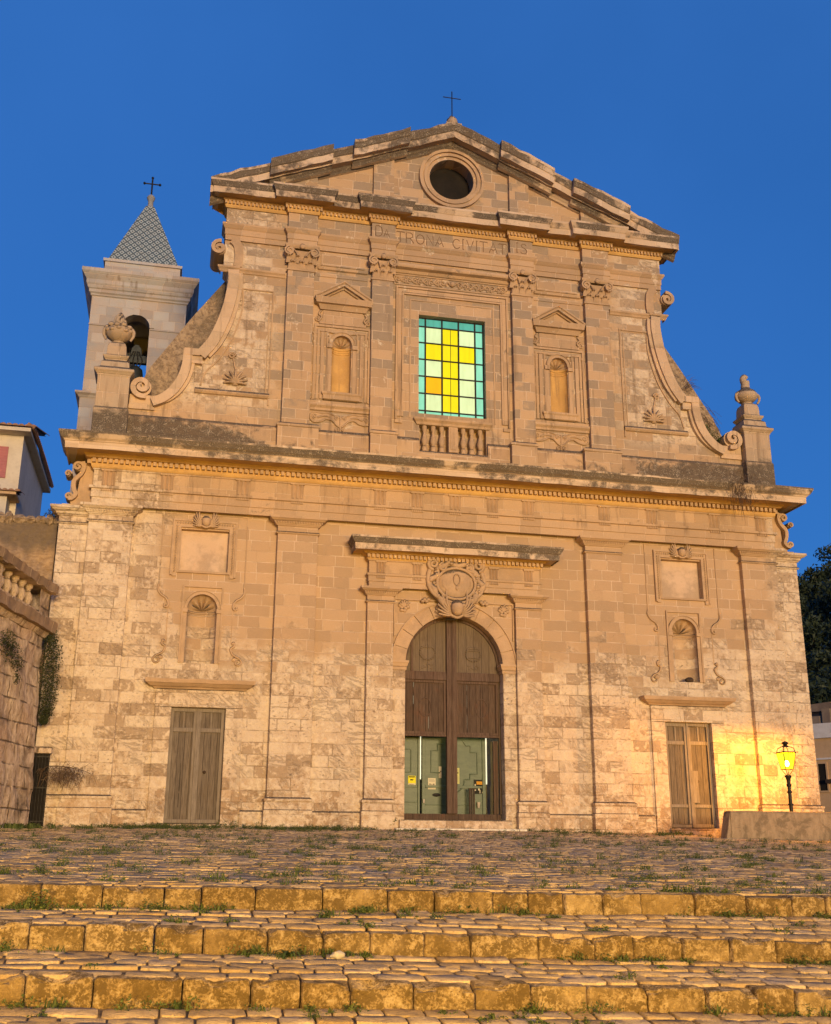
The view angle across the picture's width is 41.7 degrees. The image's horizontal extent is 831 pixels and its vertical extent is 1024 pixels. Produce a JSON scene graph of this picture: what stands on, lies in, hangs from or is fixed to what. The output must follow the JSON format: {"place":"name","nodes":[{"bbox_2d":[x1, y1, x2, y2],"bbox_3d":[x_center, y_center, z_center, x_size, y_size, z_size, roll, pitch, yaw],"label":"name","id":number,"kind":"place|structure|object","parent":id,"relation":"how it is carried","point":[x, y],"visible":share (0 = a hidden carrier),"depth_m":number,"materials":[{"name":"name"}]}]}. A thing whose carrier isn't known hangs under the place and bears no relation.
{"place":"outdoors","nodes":[
{"label":"outdoors","id":0,"kind":"place"},
{"bbox_2d":[0,422,53,517],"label":"pale house","id":1,"kind":"structure","parent":0,"point":[26,482],"depth_m":40.16,"materials":[{"name":"paint"}]},
{"bbox_2d":[153,934,181,1004],"bbox_3d":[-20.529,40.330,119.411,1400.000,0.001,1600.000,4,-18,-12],"label":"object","id":2,"kind":"structure","parent":0,"point":[153,951],"depth_m":36.37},
{"bbox_2d":[811,702,830,811],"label":"ochre house","id":3,"kind":"structure","parent":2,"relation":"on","point":[821,716],"depth_m":52.46,"materials":[{"name":"paint"}]},
{"bbox_2d":[817,762,829,792],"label":"window","id":4,"kind":"structure","parent":3,"relation":"in","point":[822,768],"depth_m":52.18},
{"bbox_2d":[1,826,730,838],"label":"square paving","id":5,"kind":"structure","parent":0,"point":[434,832],"depth_m":25.03,"materials":[{"name":"stone"}]},
{"bbox_2d":[0,822,55,828],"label":"grass patch","id":6,"kind":"object","parent":5,"relation":"on","point":[20,825],"visible":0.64,"depth_m":22.86,"materials":[{"name":"green plant"}]},
{"bbox_2d":[210,820,240,827],"bbox_3d":[-4.526,7.421,25.897,0.855,0.230,0.223,4,-18,-12],"label":"weed bush","id":7,"kind":"object","parent":5,"relation":"on","point":[226,824],"visible":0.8,"depth_m":25.89,"materials":[{"name":"green plant"}]},
{"bbox_2d":[19,834,780,896],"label":"square","id":8,"kind":"structure","parent":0,"point":[304,869],"depth_m":9.66,"materials":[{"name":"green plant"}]},
{"bbox_2d":[0,545,58,826],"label":"terrace wall","id":9,"kind":"structure","parent":8,"relation":"on","point":[23,586],"depth_m":24.21,"materials":[{"name":"stone"}]},
{"bbox_2d":[0,628,24,684],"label":"wall shrub","id":10,"kind":"object","parent":9,"relation":"attached to","point":[4,640],"visible":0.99,"depth_m":23.53,"materials":[{"name":"green plant"}]},
{"bbox_2d":[37,630,63,725],"bbox_3d":[-8.627,3.872,25.698,0.617,2.320,0.614,4,-18,-12],"label":"ivy","id":11,"kind":"object","parent":9,"relation":"attached to","point":[44,716],"visible":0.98,"depth_m":25.63,"materials":[{"name":"green plant"}]},
{"bbox_2d":[0,511,58,742],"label":"boundary wall","id":12,"kind":"structure","parent":8,"relation":"on","point":[30,541],"depth_m":27.49,"materials":[{"name":"beige stone"}]},
{"bbox_2d":[28,746,52,825],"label":"barred gate","id":13,"kind":"structure","parent":8,"relation":"on","point":[38,794],"depth_m":25.21,"materials":[{"name":"black metal"}]},
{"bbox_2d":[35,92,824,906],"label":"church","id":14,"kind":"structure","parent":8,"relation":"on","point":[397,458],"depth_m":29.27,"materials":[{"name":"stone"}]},
{"bbox_2d":[37,760,96,795],"bbox_3d":[-8.070,6.143,25.202,1.382,0.804,0.479,4,-18,-12],"label":"dry bush","id":15,"kind":"object","parent":14,"relation":"attached to","point":[62,773],"visible":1,"depth_m":25.17,"materials":[{"name":"brown plant"}]},
{"bbox_2d":[70,177,198,493],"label":"bell tower","id":16,"kind":"structure","parent":14,"relation":"on","point":[144,287],"depth_m":36.05,"materials":[{"name":"stone"}]},
{"bbox_2d":[127,345,146,393],"bbox_3d":[-9.263,-4.633,35.972,0.874,1.880,0.874,-11,-20,31],"label":"church bell","id":17,"kind":"object","parent":16,"relation":"hanging from","point":[136,357],"visible":0.45,"depth_m":36.01,"materials":[{"name":"grey metal"}]},
{"bbox_2d":[163,708,224,823],"bbox_3d":[-5.357,6.138,26.447,1.318,2.720,0.130,4,-18,-12],"label":"side door","id":18,"kind":"structure","parent":14,"relation":"in","point":[196,737],"depth_m":26.43,"materials":[{"name":"brown wood"}]},
{"bbox_2d":[428,778,435,788],"bbox_3d":[0.423,7.024,28.191,0.200,0.280,0.009,4,-18,-12],"label":"notice","id":19,"kind":"object","parent":14,"relation":"attached to","point":[431,781],"visible":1,"depth_m":28.20,"materials":[{"name":"beige paper"}]},
{"bbox_2d":[404,736,485,813],"bbox_3d":[0.427,6.418,28.399,2.890,2.840,0.095,4,-18,-12],"label":"inner door","id":20,"kind":"structure","parent":14,"relation":"in","point":[471,762],"depth_m":28.32,"materials":[{"name":"green paint"}]},
{"bbox_2d":[408,776,415,784],"bbox_3d":[-0.094,6.945,28.096,0.200,0.290,0.009,4,-18,-12],"label":"notice","id":21,"kind":"object","parent":20,"relation":"attached to","point":[411,780],"visible":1,"depth_m":28.10,"materials":[{"name":"yellow paper"}]},
{"bbox_2d":[419,318,484,418],"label":"window","id":22,"kind":"structure","parent":14,"relation":"in","point":[451,353],"depth_m":31.17,"materials":[{"name":"multicoloured glass"}]},
{"bbox_2d":[404,618,501,820],"bbox_3d":[0.940,5.315,28.328,2.626,5.170,0.245,4,-18,-12],"label":"main door","id":23,"kind":"structure","parent":14,"relation":"in","point":[452,678],"depth_m":28.49,"materials":[{"name":"brown wood"}]},
{"bbox_2d":[457,768,458,783],"bbox_3d":[1.069,6.868,28.388,0.150,0.400,0.009,4,-18,-12],"label":"notice","id":24,"kind":"object","parent":14,"relation":"attached to","point":[457,775],"visible":0.34,"depth_m":28.39,"materials":[{"name":"paper"}]},
{"bbox_2d":[394,828,526,830],"bbox_3d":[1.128,7.981,26.927,3.350,0.308,0.279,4,-18,-12],"label":"door slab","id":25,"kind":"structure","parent":14,"relation":"in","point":[394,828],"depth_m":26.88,"materials":[{"name":"stone"}]},
{"bbox_2d":[468,788,475,813],"bbox_3d":[1.455,7.437,28.007,0.185,0.660,0.060,4,-18,-12],"label":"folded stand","id":26,"kind":"object","parent":14,"relation":"on","point":[471,800],"visible":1,"depth_m":27.99,"materials":[{"name":"brown wood"}]},
{"bbox_2d":[474,780,481,793],"bbox_3d":[1.644,7.166,28.429,0.260,0.360,0.009,4,-18,-12],"label":"notice","id":27,"kind":"object","parent":14,"relation":"attached to","point":[478,783],"visible":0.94,"depth_m":28.43,"materials":[{"name":"multicoloured paper"}]},
{"bbox_2d":[685,677,693,681],"bbox_3d":[7.459,4.599,29.802,0.219,0.177,0.165,9,-19,-26],"label":"brown stone","id":28,"kind":"object","parent":14,"relation":"in","point":[689,679],"visible":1,"depth_m":29.75,"materials":[{"name":"stone"}]},
{"bbox_2d":[665,723,715,827],"bbox_3d":[7.302,7.015,29.094,1.318,2.720,0.130,4,-18,-12],"label":"side door","id":29,"kind":"structure","parent":14,"relation":"in","point":[692,805],"depth_m":29.08,"materials":[{"name":"brown wood"}]},
{"bbox_2d":[681,375,721,436],"bbox_3d":[8.643,-2.973,33.007,1.484,2.479,0.429,9,-19,-26],"label":"dry bush","id":30,"kind":"object","parent":14,"relation":"attached to","point":[689,386],"visible":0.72,"depth_m":33.04,"materials":[{"name":"plant"}]},
{"bbox_2d":[705,424,719,441],"bbox_3d":[8.824,-2.327,32.403,0.631,0.704,0.426,-1,-17,4],"label":"plant","id":31,"kind":"object","parent":14,"relation":"on","point":[707,427],"visible":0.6,"depth_m":32.40,"materials":[{"name":"green plant"}]},
{"bbox_2d":[723,467,765,522],"bbox_3d":[9.223,-0.469,30.723,1.512,1.807,0.644,4,-18,-12],"label":"dry bush","id":32,"kind":"object","parent":14,"relation":"attached to","point":[742,489],"visible":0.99,"depth_m":30.56,"materials":[{"name":"brown plant"}]},
{"bbox_2d":[0,829,830,895],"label":"square paving","id":33,"kind":"structure","parent":0,"point":[515,876],"depth_m":13.15,"materials":[{"name":"stone"}]},
{"bbox_2d":[0,821,830,1023],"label":"weeds","id":34,"kind":"object","parent":33,"relation":"on","point":[362,909],"visible":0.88,"depth_m":10.65,"materials":[{"name":"green plant"}]},
{"bbox_2d":[0,949,830,990],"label":"tread paving","id":35,"kind":"structure","parent":0,"point":[808,975],"depth_m":7.42,"materials":[{"name":"stone"}]},
{"bbox_2d":[270,949,307,958],"bbox_3d":[-0.886,3.070,7.559,0.270,0.063,0.177,-3,-18,10],"label":"strap leaf plant","id":36,"kind":"object","parent":35,"relation":"on","point":[290,954],"visible":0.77,"depth_m":7.55,"materials":[{"name":"green plant"}]},
{"bbox_2d":[1,952,828,984],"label":"tread","id":37,"kind":"object","parent":35,"relation":"on","point":[437,962],"visible":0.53,"depth_m":7.28,"materials":[{"name":"stone paving"}]},
{"bbox_2d":[330,950,344,958],"bbox_3d":[-0.543,3.091,7.603,0.110,0.063,0.073,4,-18,-12],"label":"white stone","id":38,"kind":"object","parent":37,"relation":"on","point":[338,954],"visible":1,"depth_m":7.58,"materials":[{"name":"white stone"}]},
{"bbox_2d":[0,919,830,963],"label":"step","id":39,"kind":"object","parent":37,"relation":"on","point":[111,937],"visible":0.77,"depth_m":7.86,"materials":[{"name":"stone"}]},
{"bbox_2d":[0,907,830,942],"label":"tread paving","id":40,"kind":"structure","parent":39,"relation":"on","point":[652,925],"depth_m":8.44,"materials":[{"name":"stone"}]},
{"bbox_2d":[20,889,54,909],"bbox_3d":[-2.818,2.903,8.154,0.258,0.186,0.152,4,-18,-12],"label":"weed bush","id":41,"kind":"object","parent":40,"relation":"on","point":[34,901],"visible":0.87,"depth_m":8.14,"materials":[{"name":"green plant"}]},
{"bbox_2d":[18,911,816,932],"bbox_3d":[4.020,3.612,9.282,24.000,0.666,0.750,4,-18,-12],"label":"tread","id":42,"kind":"object","parent":40,"relation":"on","point":[356,916],"visible":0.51,"depth_m":8.43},
{"bbox_2d":[0,881,830,917],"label":"step","id":43,"kind":"object","parent":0,"point":[293,899],"visible":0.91,"depth_m":8.85,"materials":[{"name":"stone"}]},
{"bbox_2d":[0,1007,830,1023],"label":"tread paving","id":44,"kind":"structure","parent":0,"point":[65,1015],"depth_m":6.66,"materials":[{"name":"stone"}]},
{"bbox_2d":[0,0,830,579],"label":"sky","id":45,"kind":"structure","parent":0,"point":[710,120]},
{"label":"square","id":46,"kind":"structure","parent":0,"visible":0},
{"bbox_2d":[721,811,830,839],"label":"parapet wall","id":47,"kind":"structure","parent":46,"relation":"on","point":[785,825],"depth_m":25.91,"materials":[{"name":"beige stone"}]},
{"bbox_2d":[776,741,795,811],"bbox_3d":[9.357,7.565,27.110,0.437,3.680,0.437,4,-18,-12],"label":"street lamp","id":48,"kind":"object","parent":47,"relation":"on","point":[786,759],"visible":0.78,"depth_m":27.38,"materials":[{"name":"paint"}]},
{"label":"hill","id":49,"kind":"structure","parent":0,"visible":0},
{"bbox_2d":[798,575,822,650],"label":"pine tree","id":50,"kind":"object","parent":49,"relation":"on","point":[805,585],"visible":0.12,"depth_m":107.73,"materials":[{"name":"green plant"}]},
{"bbox_2d":[797,564,830,635],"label":"pine tree","id":51,"kind":"object","parent":49,"relation":"on","point":[817,576],"visible":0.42,"depth_m":111.33,"materials":[{"name":"green plant"}]},
{"bbox_2d":[802,614,830,681],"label":"pine tree","id":52,"kind":"object","parent":49,"relation":"on","point":[812,640],"visible":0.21,"depth_m":91.19,"materials":[{"name":"green plant"}]},
{"bbox_2d":[804,597,830,660],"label":"pine tree","id":53,"kind":"object","parent":49,"relation":"on","point":[824,614],"visible":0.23,"depth_m":96.05,"materials":[{"name":"green plant"}]},
{"bbox_2d":[806,621,830,700],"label":"pine tree","id":54,"kind":"object","parent":49,"relation":"on","point":[821,655],"visible":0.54,"depth_m":80.52,"materials":[{"name":"green plant"}]},
{"bbox_2d":[807,543,830,604],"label":"pine tree","id":55,"kind":"object","parent":49,"relation":"on","point":[828,551],"visible":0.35,"depth_m":115.14,"materials":[{"name":"green plant"}]},
{"bbox_2d":[807,665,830,701],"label":"pine tree","id":56,"kind":"object","parent":49,"relation":"on","point":[822,679],"visible":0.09,"depth_m":74.61,"materials":[{"name":"green plant"}]},
{"bbox_2d":[808,675,830,703],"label":"pine tree","id":57,"kind":"object","parent":49,"relation":"on","point":[815,686],"visible":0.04,"depth_m":68.39,"materials":[{"name":"green plant"}]},
{"bbox_2d":[815,579,830,671],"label":"pine tree","id":58,"kind":"object","parent":49,"relation":"on","point":[826,597],"visible":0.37,"depth_m":94.81,"materials":[{"name":"green plant"}]},
{"bbox_2d":[816,652,830,682],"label":"pine tree","id":59,"kind":"object","parent":49,"relation":"on","point":[825,670],"visible":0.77,"depth_m":75.20,"materials":[{"name":"green plant"}]},
{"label":"step","id":60,"kind":"structure","parent":0,"visible":0},
{"bbox_2d":[0,1005,817,1023],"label":"tread","id":61,"kind":"object","parent":60,"relation":"on","point":[100,1011],"visible":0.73,"depth_m":6.50,"materials":[{"name":"beige stone"}]},
{"bbox_2d":[0,969,830,1017],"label":"step","id":62,"kind":"object","parent":61,"relation":"on","point":[77,989],"visible":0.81,"depth_m":6.93,"materials":[{"name":"stone"}]}
]}

